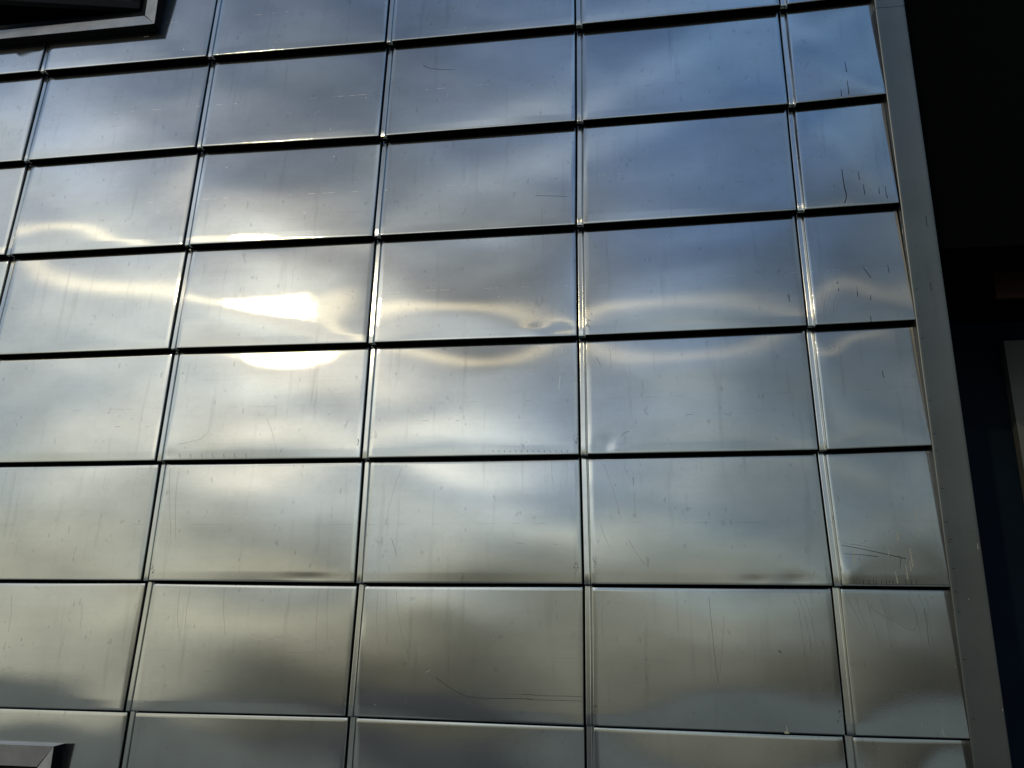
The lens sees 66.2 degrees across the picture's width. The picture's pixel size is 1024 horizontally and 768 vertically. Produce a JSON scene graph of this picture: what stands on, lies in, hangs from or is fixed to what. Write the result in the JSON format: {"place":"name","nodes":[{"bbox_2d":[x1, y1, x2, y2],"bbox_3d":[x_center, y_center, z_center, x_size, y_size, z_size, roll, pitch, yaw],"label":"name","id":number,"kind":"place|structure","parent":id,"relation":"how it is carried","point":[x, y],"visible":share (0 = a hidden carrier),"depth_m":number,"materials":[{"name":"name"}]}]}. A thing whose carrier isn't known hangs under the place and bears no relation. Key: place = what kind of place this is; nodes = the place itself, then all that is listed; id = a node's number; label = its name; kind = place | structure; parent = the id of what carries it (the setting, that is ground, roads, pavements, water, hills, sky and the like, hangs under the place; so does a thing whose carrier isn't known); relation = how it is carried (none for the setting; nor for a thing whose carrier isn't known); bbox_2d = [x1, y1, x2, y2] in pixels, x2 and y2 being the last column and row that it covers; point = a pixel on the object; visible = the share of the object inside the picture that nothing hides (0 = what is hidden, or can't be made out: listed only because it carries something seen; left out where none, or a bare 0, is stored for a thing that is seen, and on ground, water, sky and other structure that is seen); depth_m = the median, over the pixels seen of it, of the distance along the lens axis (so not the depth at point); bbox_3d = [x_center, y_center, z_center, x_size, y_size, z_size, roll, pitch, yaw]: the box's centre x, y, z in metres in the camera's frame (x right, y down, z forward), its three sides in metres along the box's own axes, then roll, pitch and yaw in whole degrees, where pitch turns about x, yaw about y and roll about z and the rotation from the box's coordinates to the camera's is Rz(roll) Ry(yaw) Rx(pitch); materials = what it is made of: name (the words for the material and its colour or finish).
{"place":"outdoors","nodes":[
{"label":"outdoors","id":0,"kind":"place"},
{"bbox_3d":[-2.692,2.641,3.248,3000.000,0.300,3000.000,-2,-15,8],"label":"ground","id":1,"kind":"structure","parent":0,"visible":0},
{"bbox_2d":[0,0,1011,767],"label":"steel clad building","id":2,"kind":"structure","parent":1,"relation":"on","point":[478,382],"depth_m":3.59,"materials":[{"name":"silver metal"}]},
{"bbox_2d":[0,741,64,767],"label":"window","id":3,"kind":"structure","parent":2,"relation":"in","point":[13,754],"depth_m":3.41,"materials":[{"name":"black"}]},
{"bbox_2d":[0,0,165,45],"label":"window","id":4,"kind":"structure","parent":2,"relation":"in","point":[23,21],"depth_m":4.43,"materials":[{"name":"black glass"}]},
{"bbox_2d":[904,0,1023,767],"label":"neighbouring building","id":5,"kind":"structure","parent":1,"relation":"on","point":[968,60],"depth_m":3.95,"materials":[{"name":"black"}]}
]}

